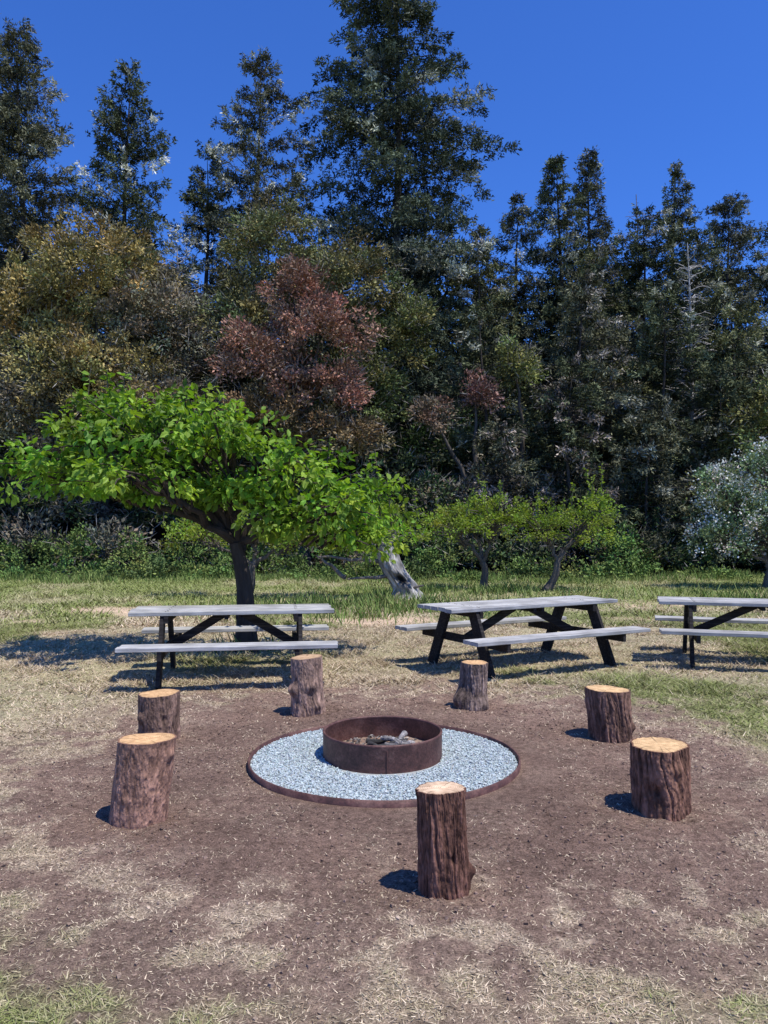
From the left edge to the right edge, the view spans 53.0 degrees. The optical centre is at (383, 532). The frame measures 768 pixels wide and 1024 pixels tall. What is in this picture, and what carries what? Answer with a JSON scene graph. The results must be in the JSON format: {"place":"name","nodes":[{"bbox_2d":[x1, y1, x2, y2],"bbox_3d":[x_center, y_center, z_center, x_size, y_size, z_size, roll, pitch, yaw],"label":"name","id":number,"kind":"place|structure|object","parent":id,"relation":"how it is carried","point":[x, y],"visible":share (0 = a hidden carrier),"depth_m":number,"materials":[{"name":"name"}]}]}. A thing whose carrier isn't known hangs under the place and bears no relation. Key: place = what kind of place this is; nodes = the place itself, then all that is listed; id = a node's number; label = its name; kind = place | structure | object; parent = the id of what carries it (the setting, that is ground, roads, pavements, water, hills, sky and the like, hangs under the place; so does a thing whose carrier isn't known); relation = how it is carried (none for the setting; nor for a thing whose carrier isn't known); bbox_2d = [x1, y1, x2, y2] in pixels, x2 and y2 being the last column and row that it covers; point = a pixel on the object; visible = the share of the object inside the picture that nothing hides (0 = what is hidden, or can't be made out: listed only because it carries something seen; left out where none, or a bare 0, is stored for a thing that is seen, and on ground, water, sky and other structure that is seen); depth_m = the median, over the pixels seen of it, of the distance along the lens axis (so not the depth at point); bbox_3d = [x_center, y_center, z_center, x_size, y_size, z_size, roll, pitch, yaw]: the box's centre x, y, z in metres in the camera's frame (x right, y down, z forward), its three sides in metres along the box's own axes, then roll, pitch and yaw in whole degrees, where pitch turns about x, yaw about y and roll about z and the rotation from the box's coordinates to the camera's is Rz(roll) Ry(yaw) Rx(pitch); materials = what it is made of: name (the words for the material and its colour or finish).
{"place":"outdoors","nodes":[
{"label":"outdoors","id":0,"kind":"place"},
{"bbox_2d":[0,358,767,1023],"bbox_3d":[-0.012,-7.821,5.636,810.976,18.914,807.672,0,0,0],"label":"ground","id":1,"kind":"structure","parent":0,"point":[538,774],"depth_m":3.80,"materials":[{"name":"soil"}]},
{"bbox_2d":[0,13,61,476],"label":"pine tree","id":2,"kind":"object","parent":1,"relation":"on","point":[9,188],"visible":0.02,"depth_m":38.09,"materials":[{"name":"green plant"}]},
{"bbox_2d":[0,17,110,532],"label":"pine tree","id":3,"kind":"object","parent":1,"relation":"on","point":[37,135],"visible":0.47,"depth_m":35.34,"materials":[{"name":"green plant"}]},
{"bbox_2d":[0,202,221,561],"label":"oak tree","id":4,"kind":"object","parent":1,"relation":"on","point":[81,349],"visible":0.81,"depth_m":30.89,"materials":[{"name":"green plant"}]},
{"bbox_2d":[51,57,232,517],"bbox_3d":[-12.221,-11.989,37.900,8.920,22.855,10.456,0,0,26],"label":"pine tree","id":5,"kind":"object","parent":1,"relation":"on","point":[136,155],"visible":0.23,"depth_m":37.39,"materials":[{"name":"green plant"}]},
{"bbox_2d":[108,733,176,828],"bbox_3d":[-1.360,1.387,4.326,0.371,0.470,0.300,0,0,0],"label":"log stump","id":6,"kind":"object","parent":1,"relation":"on","point":[142,779],"visible":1,"depth_m":4.21,"materials":[{"name":"brown wood"}]},
{"bbox_2d":[137,689,180,738],"bbox_3d":[-1.740,1.426,5.927,0.316,0.384,0.339,0,0,0],"label":"log stump","id":7,"kind":"object","parent":1,"relation":"on","point":[158,710],"visible":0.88,"depth_m":5.81,"materials":[{"name":"brown wood"}]},
{"bbox_2d":[155,243,227,522],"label":"tree","id":8,"kind":"object","parent":1,"relation":"on","point":[177,267],"visible":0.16,"depth_m":36.98,"materials":[{"name":"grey plant"}]},
{"bbox_2d":[141,138,248,491],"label":"pine tree","id":9,"kind":"object","parent":1,"relation":"on","point":[198,198],"visible":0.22,"depth_m":40.69,"materials":[{"name":"green plant"}]},
{"bbox_2d":[0,369,426,652],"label":"walnut tree","id":10,"kind":"object","parent":1,"relation":"on","point":[195,437],"visible":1,"depth_m":9.75,"materials":[{"name":"green plant"}]},
{"bbox_2d":[115,604,337,689],"bbox_3d":[-1.677,1.246,8.600,2.214,0.810,1.740,0,0,-8],"label":"picnic table","id":11,"kind":"object","parent":1,"relation":"on","point":[173,644],"visible":0.98,"depth_m":8.33,"materials":[{"name":"grey wood"}]},
{"bbox_2d":[158,504,336,591],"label":"apple tree","id":12,"kind":"object","parent":1,"relation":"on","point":[192,529],"visible":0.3,"depth_m":18.95,"materials":[{"name":"green plant"}]},
{"bbox_2d":[159,45,345,484],"bbox_3d":[-6.556,-12.986,40.009,9.948,23.539,10.714,0,0,0],"label":"pine tree","id":13,"kind":"object","parent":1,"relation":"on","point":[258,71],"visible":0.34,"depth_m":39.35,"materials":[{"name":"green plant"}]},
{"bbox_2d":[203,252,396,567],"bbox_3d":[-3.329,-4.860,30.983,8.183,12.986,4.781,0,0,0],"label":"copper plum tree","id":14,"kind":"object","parent":1,"relation":"on","point":[330,318],"visible":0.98,"depth_m":30.29,"materials":[{"name":"brown plant"}]},
{"bbox_2d":[288,654,325,717],"bbox_3d":[-0.680,1.362,6.861,0.327,0.526,0.335,0,0,0],"label":"log stump","id":15,"kind":"object","parent":1,"relation":"on","point":[305,690],"visible":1,"depth_m":6.73,"materials":[{"name":"brown wood"}]},
{"bbox_2d":[184,188,438,551],"bbox_3d":[-2.822,-7.102,33.685,10.934,16.287,6.192,0,0,0],"label":"olive oak tree","id":16,"kind":"object","parent":1,"relation":"on","point":[261,233],"visible":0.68,"depth_m":33.01,"materials":[{"name":"green plant"}]},
{"bbox_2d":[278,497,430,598],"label":"old apple tree","id":17,"kind":"object","parent":1,"relation":"on","point":[397,575],"visible":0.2,"depth_m":18.56,"materials":[{"name":"green plant"}]},
{"bbox_2d":[0,227,766,458],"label":"distant forest","id":18,"kind":"object","parent":1,"relation":"on","point":[345,289],"visible":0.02,"depth_m":47.73,"materials":[{"name":"green plant"}]},
{"bbox_2d":[0,393,767,576],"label":"forest undergrowth","id":19,"kind":"object","parent":1,"relation":"on","point":[382,460],"visible":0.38,"depth_m":30.45,"materials":[{"name":"green plant"}]},
{"bbox_2d":[0,672,767,1023],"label":"soil clods","id":20,"kind":"object","parent":1,"relation":"on","point":[308,966],"visible":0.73,"depth_m":3.82,"materials":[{"name":"brown soil"}]},
{"bbox_2d":[0,519,767,582],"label":"bramble thicket","id":21,"kind":"object","parent":1,"relation":"on","point":[157,559],"visible":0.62,"depth_m":27.08,"materials":[{"name":"green plant"}]},
{"bbox_2d":[0,566,767,653],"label":"tall grass","id":22,"kind":"structure","parent":1,"relation":"on","point":[358,602],"depth_m":20.40,"materials":[{"name":"green plant"}]},
{"bbox_2d":[248,715,520,807],"bbox_3d":[0.002,1.516,5.399,1.886,0.229,1.874,0,0,0],"label":"fire pit","id":23,"kind":"object","parent":1,"relation":"on","point":[382,761],"visible":0.97,"depth_m":5.14,"materials":[{"name":"gravel"}]},
{"bbox_2d":[229,0,550,482],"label":"fir tree","id":24,"kind":"object","parent":1,"relation":"on","point":[381,56],"visible":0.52,"depth_m":40.60,"materials":[{"name":"green plant"}]},
{"bbox_2d":[355,277,480,542],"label":"fir tree","id":25,"kind":"object","parent":1,"relation":"on","point":[426,380],"visible":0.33,"depth_m":34.33,"materials":[{"name":"green plant"}]},
{"bbox_2d":[415,781,475,899],"bbox_3d":[0.278,1.385,3.480,0.276,0.475,0.226,0,0,0],"label":"log stump","id":26,"kind":"object","parent":1,"relation":"on","point":[446,869],"visible":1,"depth_m":3.39,"materials":[{"name":"brown wood"}]},
{"bbox_2d":[407,367,508,567],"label":"copper plum tree","id":27,"kind":"object","parent":1,"relation":"on","point":[479,390],"visible":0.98,"depth_m":31.48,"materials":[{"name":"red plant"}]},
{"bbox_2d":[453,660,488,710],"bbox_3d":[0.797,1.408,7.092,0.336,0.424,0.371,0,0,0],"label":"log stump","id":28,"kind":"object","parent":1,"relation":"on","point":[471,694],"visible":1,"depth_m":6.97,"materials":[{"name":"brown wood"}]},
{"bbox_2d":[402,473,541,587],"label":"apple tree","id":29,"kind":"object","parent":1,"relation":"on","point":[480,517],"visible":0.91,"depth_m":21.23,"materials":[{"name":"green plant"}]},
{"bbox_2d":[427,223,547,500],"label":"fir tree","id":30,"kind":"object","parent":1,"relation":"on","point":[482,232],"visible":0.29,"depth_m":38.95,"materials":[{"name":"green plant"}]},
{"bbox_2d":[418,299,562,559],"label":"fir tree","id":31,"kind":"object","parent":1,"relation":"on","point":[475,314],"visible":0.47,"depth_m":33.57,"materials":[{"name":"green plant"}]},
{"bbox_2d":[431,418,552,570],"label":"fir tree","id":32,"kind":"object","parent":1,"relation":"on","point":[513,435],"visible":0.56,"depth_m":30.50,"materials":[{"name":"green plant"}]},
{"bbox_2d":[466,190,575,468],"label":"fir tree","id":33,"kind":"object","parent":1,"relation":"on","point":[520,299],"visible":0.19,"depth_m":40.26,"materials":[{"name":"green plant"}]},
{"bbox_2d":[493,330,550,558],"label":"oak tree","id":34,"kind":"object","parent":1,"relation":"on","point":[525,361],"visible":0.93,"depth_m":32.34,"materials":[{"name":"green plant"}]},
{"bbox_2d":[395,595,650,678],"bbox_3d":[1.664,1.245,9.352,2.538,0.814,1.740,0,0,-29],"label":"picnic table","id":35,"kind":"object","parent":1,"relation":"on","point":[473,611],"visible":0.99,"depth_m":9.19,"materials":[{"name":"grey wood"}]},
{"bbox_2d":[500,463,627,590],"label":"apple tree","id":36,"kind":"object","parent":1,"relation":"on","point":[551,521],"visible":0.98,"depth_m":20.70,"materials":[{"name":"green plant"}]},
{"bbox_2d":[501,151,642,480],"bbox_3d":[9.600,-10.701,39.839,7.817,18.348,8.561,0,0,0],"label":"fir tree","id":37,"kind":"object","parent":1,"relation":"on","point":[555,166],"visible":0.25,"depth_m":39.67,"materials":[{"name":"green plant"}]},
{"bbox_2d":[498,351,647,574],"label":"fir tree","id":38,"kind":"object","parent":1,"relation":"on","point":[579,438],"visible":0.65,"depth_m":30.91,"materials":[{"name":"green plant"}]},
{"bbox_2d":[506,268,653,562],"bbox_3d":[8.540,-5.194,34.114,8.336,13.232,6.991,0,0,0],"label":"fir tree","id":39,"kind":"object","parent":1,"relation":"on","point":[580,287],"visible":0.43,"depth_m":33.58,"materials":[{"name":"green plant"}]},
{"bbox_2d":[524,240,654,520],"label":"fir tree","id":40,"kind":"object","parent":1,"relation":"on","point":[604,252],"visible":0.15,"depth_m":36.56,"materials":[{"name":"green plant"}]},
{"bbox_2d":[528,145,671,469],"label":"fir tree","id":41,"kind":"object","parent":1,"relation":"on","point":[593,167],"visible":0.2,"depth_m":41.60,"materials":[{"name":"green plant"}]},
{"bbox_2d":[584,685,635,742],"bbox_3d":[1.763,1.418,6.027,0.365,0.403,0.357,0,0,0],"label":"log stump","id":42,"kind":"object","parent":1,"relation":"on","point":[609,713],"visible":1,"depth_m":5.88,"materials":[{"name":"brown wood"}]},
{"bbox_2d":[611,194,655,400],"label":"dead tree","id":43,"kind":"object","parent":1,"relation":"on","point":[638,255],"visible":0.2,"depth_m":40.97,"materials":[{"name":"grey plant"}]},
{"bbox_2d":[571,202,718,488],"bbox_3d":[13.127,-9.249,39.917,10.912,15.762,9.166,0,0,0],"label":"fir tree","id":44,"kind":"object","parent":1,"relation":"on","point":[638,300],"visible":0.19,"depth_m":39.54,"materials":[{"name":"green plant"}]},
{"bbox_2d":[592,387,708,572],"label":"fir tree","id":45,"kind":"object","parent":1,"relation":"on","point":[649,419],"visible":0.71,"depth_m":30.25,"materials":[{"name":"green plant"}]},
{"bbox_2d":[575,279,727,557],"bbox_3d":[11.461,-4.566,33.554,6.886,12.395,7.006,0,0,37],"label":"fir tree","id":46,"kind":"object","parent":1,"relation":"on","point":[652,329],"visible":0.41,"depth_m":32.77,"materials":[{"name":"green plant"}]},
{"bbox_2d":[630,737,691,821],"bbox_3d":[1.609,1.423,4.473,0.344,0.391,0.374,0,0,0],"label":"log stump","id":47,"kind":"object","parent":1,"relation":"on","point":[660,774],"visible":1,"depth_m":4.34,"materials":[{"name":"brown wood"}]},
{"bbox_2d":[615,158,738,426],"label":"fir tree","id":48,"kind":"object","parent":1,"relation":"on","point":[680,203],"visible":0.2,"depth_m":43.60,"materials":[{"name":"green plant"}]},
{"bbox_2d":[662,243,721,466],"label":"dead tree","id":49,"kind":"object","parent":1,"relation":"on","point":[691,413],"visible":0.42,"depth_m":35.55,"materials":[{"name":"grey plant"}]},
{"bbox_2d":[636,224,766,500],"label":"fir tree","id":50,"kind":"object","parent":1,"relation":"on","point":[678,285],"visible":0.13,"depth_m":37.62,"materials":[{"name":"green plant"}]},
{"bbox_2d":[645,359,767,571],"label":"fir tree","id":51,"kind":"object","parent":1,"relation":"on","point":[712,388],"visible":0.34,"depth_m":30.99,"materials":[{"name":"green plant"}]},
{"bbox_2d":[649,281,767,539],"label":"fir tree","id":52,"kind":"object","parent":1,"relation":"on","point":[738,321],"visible":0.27,"depth_m":33.03,"materials":[{"name":"green plant"}]},
{"bbox_2d":[655,596,767,667],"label":"picnic table","id":53,"kind":"object","parent":1,"relation":"on","point":[697,632],"visible":1,"depth_m":9.41,"materials":[{"name":"grey wood"}]},
{"bbox_2d":[663,190,767,476],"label":"fir tree","id":54,"kind":"object","parent":1,"relation":"on","point":[736,237],"visible":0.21,"depth_m":41.54,"materials":[{"name":"green plant"}]},
{"bbox_2d":[663,367,767,524],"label":"oak tree","id":55,"kind":"object","parent":1,"relation":"on","point":[762,417],"visible":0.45,"depth_m":30.37,"materials":[{"name":"green plant"}]},
{"bbox_2d":[676,437,767,587],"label":"tree","id":56,"kind":"object","parent":1,"relation":"on","point":[739,518],"visible":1,"depth_m":21.79,"materials":[{"name":"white plant"}]},
{"bbox_2d":[734,220,767,467],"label":"fir tree","id":57,"kind":"object","parent":1,"relation":"on","point":[761,278],"visible":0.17,"depth_m":40.82,"materials":[{"name":"green plant"}]},
{"bbox_2d":[0,617,767,739],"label":"lawn grass","id":58,"kind":"structure","parent":0,"point":[750,655],"depth_m":9.11,"materials":[{"name":"plant"}]},
{"bbox_2d":[0,728,767,1023],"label":"dry grass","id":59,"kind":"structure","parent":0,"point":[73,993],"depth_m":2.91,"materials":[{"name":"beige plant"}]},
{"bbox_2d":[0,574,767,627],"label":"meadow grass","id":60,"kind":"structure","parent":0,"point":[161,591],"depth_m":18.98,"materials":[{"name":"green plant"}]},
{"bbox_2d":[0,0,767,355],"label":"sky","id":61,"kind":"structure","parent":0,"point":[652,84],"materials":[{"name":"blue"}]}
]}

